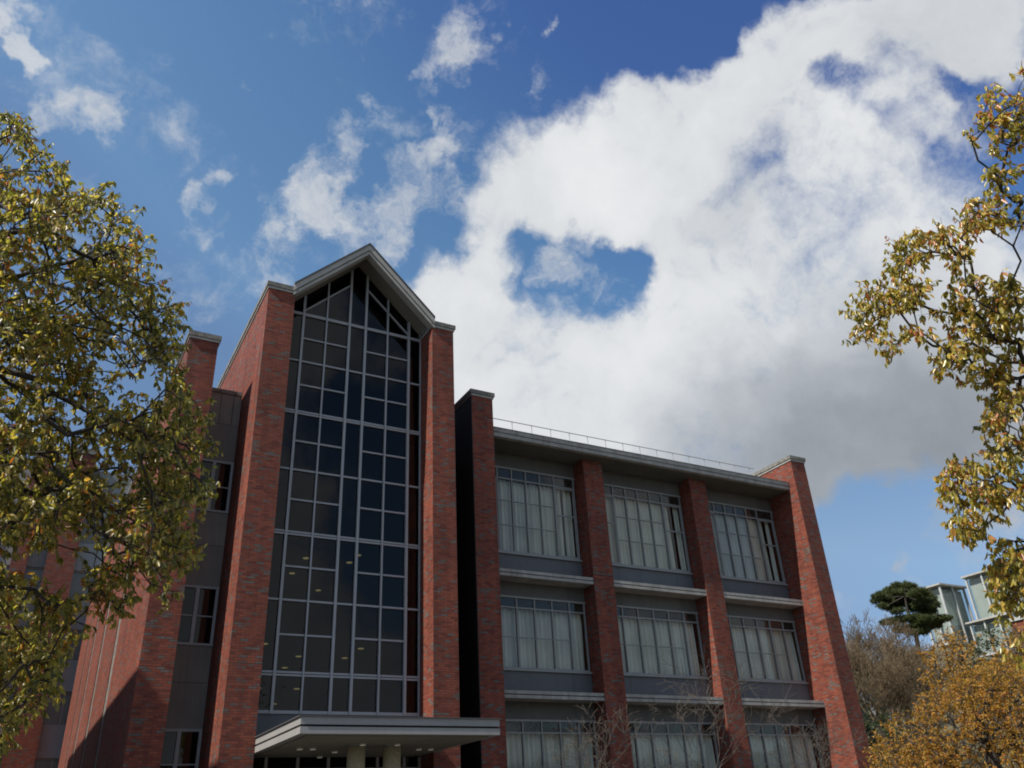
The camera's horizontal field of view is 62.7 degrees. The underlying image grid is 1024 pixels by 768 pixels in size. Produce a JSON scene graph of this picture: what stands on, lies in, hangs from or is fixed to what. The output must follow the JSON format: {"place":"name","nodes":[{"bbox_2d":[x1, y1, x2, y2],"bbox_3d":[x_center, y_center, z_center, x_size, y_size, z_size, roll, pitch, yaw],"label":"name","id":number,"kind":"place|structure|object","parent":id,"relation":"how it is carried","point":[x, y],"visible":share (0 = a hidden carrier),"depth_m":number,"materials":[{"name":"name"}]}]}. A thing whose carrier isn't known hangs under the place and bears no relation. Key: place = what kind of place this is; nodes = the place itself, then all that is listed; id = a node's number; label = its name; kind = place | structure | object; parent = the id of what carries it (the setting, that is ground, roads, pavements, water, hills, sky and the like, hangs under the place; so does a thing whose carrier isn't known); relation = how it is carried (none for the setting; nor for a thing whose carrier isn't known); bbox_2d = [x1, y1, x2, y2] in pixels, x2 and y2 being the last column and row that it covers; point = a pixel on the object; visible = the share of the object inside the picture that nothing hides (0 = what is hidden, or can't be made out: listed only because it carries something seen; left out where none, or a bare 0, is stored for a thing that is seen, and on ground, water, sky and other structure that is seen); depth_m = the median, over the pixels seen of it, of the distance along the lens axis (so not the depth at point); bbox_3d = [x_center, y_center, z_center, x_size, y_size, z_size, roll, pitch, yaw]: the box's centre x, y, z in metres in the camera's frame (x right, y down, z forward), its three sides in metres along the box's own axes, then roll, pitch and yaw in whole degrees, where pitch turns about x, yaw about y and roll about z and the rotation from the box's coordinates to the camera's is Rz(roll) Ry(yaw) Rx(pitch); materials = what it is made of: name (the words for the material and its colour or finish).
{"place":"outdoors","nodes":[
{"label":"outdoors","id":0,"kind":"place"},
{"bbox_2d":[0,0,1023,660],"label":"sky","id":1,"kind":"structure","parent":0,"point":[651,224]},
{"bbox_2d":[868,639,1023,767],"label":"hill","id":2,"kind":"structure","parent":0,"point":[949,727],"depth_m":66.19,"materials":[{"name":"brown soil"}]},
{"bbox_2d":[843,610,885,757],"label":"bare tree","id":3,"kind":"object","parent":2,"relation":"on","point":[853,632],"visible":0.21,"depth_m":65.80,"materials":[{"name":"brown plant"}]},
{"bbox_2d":[840,614,892,767],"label":"bare tree","id":4,"kind":"object","parent":2,"relation":"on","point":[870,648],"visible":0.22,"depth_m":55.81,"materials":[{"name":"brown plant"}]},
{"bbox_2d":[851,661,894,739],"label":"bare tree","id":5,"kind":"object","parent":2,"relation":"on","point":[868,695],"visible":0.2,"depth_m":49.04,"materials":[{"name":"brown plant"}]},
{"bbox_2d":[855,671,893,759],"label":"bare tree","id":6,"kind":"object","parent":2,"relation":"on","point":[871,721],"visible":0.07,"depth_m":59.50,"materials":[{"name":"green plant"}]},
{"bbox_2d":[860,678,899,723],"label":"pale house","id":7,"kind":"structure","parent":2,"relation":"on","point":[865,708],"depth_m":77.02,"materials":[{"name":"white"}]},
{"bbox_2d":[861,706,869,723],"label":"window","id":8,"kind":"structure","parent":7,"relation":"in","point":[865,708],"depth_m":76.15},
{"bbox_2d":[857,635,904,742],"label":"bare tree","id":9,"kind":"object","parent":2,"relation":"on","point":[879,668],"visible":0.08,"depth_m":66.58,"materials":[{"name":"brown plant"}]},
{"bbox_2d":[845,614,927,760],"bbox_3d":[21.756,19.223,50.019,6.267,10.262,5.206,-7,-29,7],"label":"bare tree","id":10,"kind":"object","parent":2,"relation":"on","point":[889,649],"visible":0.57,"depth_m":50.61,"materials":[{"name":"brown plant"}]},
{"bbox_2d":[865,669,913,755],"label":"bare tree","id":11,"kind":"object","parent":2,"relation":"on","point":[893,700],"visible":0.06,"depth_m":57.04,"materials":[{"name":"brown plant"}]},
{"bbox_2d":[861,631,921,743],"bbox_3d":[27.585,22.320,60.822,5.266,8.412,3.621,-21,-33,30],"label":"bare tree","id":12,"kind":"object","parent":2,"relation":"on","point":[897,666],"visible":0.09,"depth_m":61.21,"materials":[{"name":"brown plant"}]},
{"bbox_2d":[866,674,916,753],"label":"bare tree","id":13,"kind":"object","parent":2,"relation":"on","point":[899,709],"visible":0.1,"depth_m":57.68,"materials":[{"name":"brown plant"}]},
{"bbox_2d":[860,617,925,735],"bbox_3d":[28.010,21.968,61.281,5.182,9.117,6.106,-21,-33,29],"label":"bare tree","id":14,"kind":"object","parent":2,"relation":"on","point":[907,630],"visible":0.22,"depth_m":61.63,"materials":[{"name":"brown plant"}]},
{"bbox_2d":[864,708,924,766],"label":"evergreen bush","id":15,"kind":"object","parent":2,"relation":"on","point":[873,727],"visible":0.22,"depth_m":46.31,"materials":[{"name":"green plant"}]},
{"bbox_2d":[865,626,923,729],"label":"bare tree","id":16,"kind":"object","parent":2,"relation":"on","point":[896,646],"visible":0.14,"depth_m":68.29,"materials":[{"name":"brown plant"}]},
{"bbox_2d":[864,645,926,738],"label":"bare tree","id":17,"kind":"object","parent":2,"relation":"on","point":[892,680],"visible":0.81,"depth_m":49.33,"materials":[{"name":"brown plant"}]},
{"bbox_2d":[851,631,939,753],"bbox_3d":[23.526,20.017,51.666,5.559,9.102,4.618,-3,-28,1],"label":"bare tree","id":18,"kind":"object","parent":2,"relation":"on","point":[872,658],"visible":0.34,"depth_m":52.48,"materials":[{"name":"brown plant"}]},
{"bbox_2d":[861,639,934,764],"bbox_3d":[25.632,20.951,54.200,4.239,8.205,4.995,14,-33,-29],"label":"bare tree","id":19,"kind":"object","parent":2,"relation":"on","point":[915,655],"visible":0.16,"depth_m":55.23,"materials":[{"name":"brown plant"}]},
{"bbox_2d":[875,642,936,745],"bbox_3d":[27.892,21.884,58.364,4.167,7.321,2.865,-20,-33,28],"label":"bare tree","id":20,"kind":"object","parent":2,"relation":"on","point":[914,670],"visible":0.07,"depth_m":58.80,"materials":[{"name":"brown plant"}]},
{"bbox_2d":[876,658,941,749],"bbox_3d":[25.383,20.736,52.545,4.085,7.177,2.808,-7,-29,6],"label":"bare tree","id":21,"kind":"object","parent":2,"relation":"on","point":[920,687],"visible":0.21,"depth_m":53.15,"materials":[{"name":"brown plant"}]},
{"bbox_2d":[868,580,954,711],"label":"pine tree","id":22,"kind":"object","parent":2,"relation":"on","point":[896,598],"visible":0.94,"depth_m":73.74,"materials":[{"name":"green plant"}]},
{"bbox_2d":[895,656,952,764],"bbox_3d":[25.493,19.957,50.366,3.910,7.706,4.706,-8,-29,9],"label":"bare tree","id":23,"kind":"object","parent":2,"relation":"on","point":[919,691],"visible":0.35,"depth_m":50.63,"materials":[{"name":"brown plant"}]},
{"bbox_2d":[920,657,957,734],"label":"bare tree","id":24,"kind":"object","parent":2,"relation":"on","point":[950,714],"visible":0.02,"depth_m":59.76,"materials":[{"name":"brown plant"}]},
{"bbox_2d":[943,663,979,753],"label":"bare tree","id":25,"kind":"object","parent":2,"relation":"on","point":[963,712],"visible":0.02,"depth_m":54.96,"materials":[{"name":"brown plant"}]},
{"bbox_2d":[926,564,1023,656],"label":"glass building","id":26,"kind":"structure","parent":2,"relation":"on","point":[950,598],"depth_m":95.30,"materials":[{"name":"white metal"}]},
{"bbox_2d":[967,623,1023,725],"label":"tree","id":27,"kind":"object","parent":2,"relation":"on","point":[987,645],"visible":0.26,"depth_m":58.65,"materials":[{"name":"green plant"}]},
{"bbox_3d":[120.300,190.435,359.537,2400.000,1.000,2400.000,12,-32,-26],"label":"ground","id":28,"kind":"structure","parent":0,"visible":0},
{"bbox_2d":[0,441,131,767],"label":"brick building","id":29,"kind":"structure","parent":28,"relation":"on","point":[41,742],"depth_m":54.21,"materials":[{"name":"brick"}]},
{"bbox_2d":[0,691,15,723],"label":"window","id":30,"kind":"structure","parent":29,"relation":"in","point":[13,692],"depth_m":51.33,"materials":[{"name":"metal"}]},
{"bbox_2d":[21,567,43,597],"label":"window","id":31,"kind":"structure","parent":29,"relation":"in","point":[39,571],"depth_m":54.78,"materials":[{"name":"metal"}]},
{"bbox_2d":[34,758,59,767],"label":"window","id":32,"kind":"structure","parent":29,"relation":"in","point":[39,763],"depth_m":50.73,"materials":[{"name":"glass"}]},
{"bbox_2d":[42,692,71,725],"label":"window","id":33,"kind":"structure","parent":29,"relation":"in","point":[59,718],"depth_m":52.13,"materials":[{"name":"glass"}]},
{"bbox_2d":[62,630,81,661],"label":"window","id":34,"kind":"structure","parent":29,"relation":"in","point":[76,652],"depth_m":54.09,"materials":[{"name":"metal"}]},
{"bbox_2d":[68,571,94,601],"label":"window","id":35,"kind":"structure","parent":29,"relation":"in","point":[75,586],"depth_m":55.81,"materials":[{"name":"glass"}]},
{"bbox_2d":[79,518,113,545],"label":"window","id":36,"kind":"structure","parent":29,"relation":"in","point":[90,542],"depth_m":57.44,"materials":[{"name":"glass"}]},
{"bbox_2d":[0,109,222,765],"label":"camphor tree","id":37,"kind":"object","parent":28,"relation":"on","point":[34,340],"visible":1,"depth_m":7.79,"materials":[{"name":"green plant"}]},
{"bbox_2d":[58,243,873,767],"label":"campus building","id":38,"kind":"structure","parent":28,"relation":"on","point":[352,581],"depth_m":29.82,"materials":[{"name":"red brick"}]},
{"bbox_2d":[160,729,202,767],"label":"window","id":39,"kind":"structure","parent":38,"relation":"in","point":[181,747],"depth_m":24.38,"materials":[{"name":"grey metal"}]},
{"bbox_2d":[177,584,218,645],"bbox_3d":[-9.871,7.186,26.151,1.272,1.828,0.140,12,-32,-26],"label":"window","id":40,"kind":"structure","parent":38,"relation":"in","point":[199,606],"depth_m":26.19,"materials":[{"name":"grey metal"}]},
{"bbox_2d":[196,458,233,513],"bbox_3d":[-10.078,3.409,28.195,1.272,1.828,0.140,12,-32,-26],"label":"window","id":41,"kind":"structure","parent":38,"relation":"in","point":[223,474],"depth_m":28.36,"materials":[{"name":"grey metal"}]},
{"bbox_2d":[498,479,574,556],"bbox_3d":[0.506,5.441,34.026,4.624,3.030,0.325,12,-32,-26],"label":"curtain","id":42,"kind":"object","parent":38,"relation":"hanging from","point":[506,535],"visible":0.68,"depth_m":34.23,"materials":[{"name":"white fabric"}]},
{"bbox_2d":[495,465,581,562],"bbox_3d":[0.630,5.188,33.921,4.760,3.643,0.190,12,-32,-26],"label":"window","id":43,"kind":"structure","parent":38,"relation":"in","point":[569,482],"depth_m":34.27,"materials":[{"name":"metal"}]},
{"bbox_2d":[501,608,584,669],"bbox_3d":[0.738,9.632,31.750,4.624,2.180,0.315,12,-32,-26],"label":"curtain","id":44,"kind":"object","parent":38,"relation":"hanging from","point":[545,647],"visible":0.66,"depth_m":31.95,"materials":[{"name":"white fabric"}]},
{"bbox_2d":[500,595,591,673],"bbox_3d":[0.860,9.409,31.637,4.760,2.733,0.190,12,-32,-26],"label":"window","id":45,"kind":"structure","parent":38,"relation":"in","point":[551,608],"depth_m":31.97,"materials":[{"name":"metal"}]},
{"bbox_2d":[506,734,593,767],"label":"curtain","id":46,"kind":"object","parent":38,"relation":"hanging from","point":[532,744],"visible":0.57,"depth_m":30.04,"materials":[{"name":"white fabric"}]},
{"bbox_2d":[506,719,597,767],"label":"window","id":47,"kind":"structure","parent":38,"relation":"in","point":[540,731],"depth_m":30.08,"materials":[{"name":"metal"}]},
{"bbox_2d":[605,497,686,569],"bbox_3d":[5.522,6.528,36.540,4.613,3.030,0.312,12,-32,-26],"label":"curtain","id":48,"kind":"object","parent":38,"relation":"hanging from","point":[635,536],"visible":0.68,"depth_m":36.62,"materials":[{"name":"white fabric"}]},
{"bbox_2d":[603,483,692,574],"bbox_3d":[5.645,6.275,36.436,4.750,3.643,0.190,12,-32,-26],"label":"window","id":49,"kind":"structure","parent":38,"relation":"in","point":[612,489],"depth_m":36.66,"materials":[{"name":"metal"}]},
{"bbox_2d":[618,617,699,675],"bbox_3d":[5.754,10.719,34.264,4.613,2.180,0.312,12,-32,-26],"label":"curtain","id":50,"kind":"object","parent":38,"relation":"hanging from","point":[633,652],"visible":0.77,"depth_m":34.37,"materials":[{"name":"white fabric"}]},
{"bbox_2d":[616,605,708,679],"bbox_3d":[5.876,10.496,34.151,4.750,2.733,0.190,12,-32,-26],"label":"window","id":51,"kind":"structure","parent":38,"relation":"in","point":[684,614],"depth_m":34.33,"materials":[{"name":"metal"}]},
{"bbox_2d":[630,735,715,767],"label":"curtain","id":52,"kind":"object","parent":38,"relation":"hanging from","point":[645,753],"visible":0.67,"depth_m":32.55,"materials":[{"name":"white fabric"}]},
{"bbox_2d":[629,721,719,767],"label":"window","id":53,"kind":"structure","parent":38,"relation":"in","point":[696,724],"depth_m":32.50,"materials":[{"name":"metal"}]},
{"bbox_2d":[710,514,778,580],"bbox_3d":[10.501,7.603,39.029,4.554,3.030,0.304,12,-32,-26],"label":"curtain","id":54,"kind":"object","parent":38,"relation":"hanging from","point":[728,568],"visible":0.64,"depth_m":39.16,"materials":[{"name":"white fabric"}]},
{"bbox_2d":[708,501,787,585],"bbox_3d":[10.621,7.354,38.931,4.690,3.643,0.190,12,-32,-26],"label":"window","id":55,"kind":"structure","parent":38,"relation":"in","point":[713,506],"depth_m":39.18,"materials":[{"name":"metal"}]},
{"bbox_2d":[731,627,801,680],"bbox_3d":[10.727,11.801,36.764,4.554,2.180,0.325,12,-32,-26],"label":"curtain","id":56,"kind":"object","parent":38,"relation":"hanging from","point":[753,646],"visible":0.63,"depth_m":36.96,"materials":[{"name":"white fabric"}]},
{"bbox_2d":[727,615,807,683],"bbox_3d":[10.852,11.575,36.646,4.690,2.733,0.190,12,-32,-26],"label":"window","id":57,"kind":"structure","parent":38,"relation":"in","point":[770,626],"depth_m":36.87,"materials":[{"name":"metal"}]},
{"bbox_2d":[750,736,816,767],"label":"curtain","id":58,"kind":"object","parent":38,"relation":"hanging from","point":[758,754],"visible":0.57,"depth_m":34.97,"materials":[{"name":"grey fabric"}]},
{"bbox_2d":[745,723,822,767],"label":"window","id":59,"kind":"structure","parent":38,"relation":"in","point":[775,726],"depth_m":34.97,"materials":[{"name":"metal"}]},
{"bbox_2d":[542,695,663,767],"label":"bare tree","id":60,"kind":"object","parent":28,"relation":"on","point":[590,740],"visible":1,"depth_m":23.42,"materials":[{"name":"brown plant"}]},
{"bbox_2d":[646,653,798,767],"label":"bare tree","id":61,"kind":"object","parent":28,"relation":"on","point":[714,723],"visible":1,"depth_m":26.24,"materials":[{"name":"brown plant"}]},
{"bbox_2d":[776,705,874,767],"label":"bare tree","id":62,"kind":"object","parent":28,"relation":"on","point":[821,737],"visible":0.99,"depth_m":29.09,"materials":[{"name":"brown plant"}]},
{"bbox_2d":[838,61,1023,670],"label":"camphor tree","id":63,"kind":"object","parent":28,"relation":"on","point":[998,418],"visible":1,"depth_m":9.41,"materials":[{"name":"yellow plant"}]},
{"bbox_2d":[863,655,1023,767],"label":"golden tree","id":64,"kind":"object","parent":28,"relation":"on","point":[993,754],"visible":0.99,"depth_m":18.62,"materials":[{"name":"yellow plant"}]},
{"bbox_2d":[916,620,1023,766],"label":"golden tree","id":65,"kind":"object","parent":28,"relation":"on","point":[959,659],"visible":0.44,"depth_m":25.64,"materials":[{"name":"yellow plant"}]}
]}

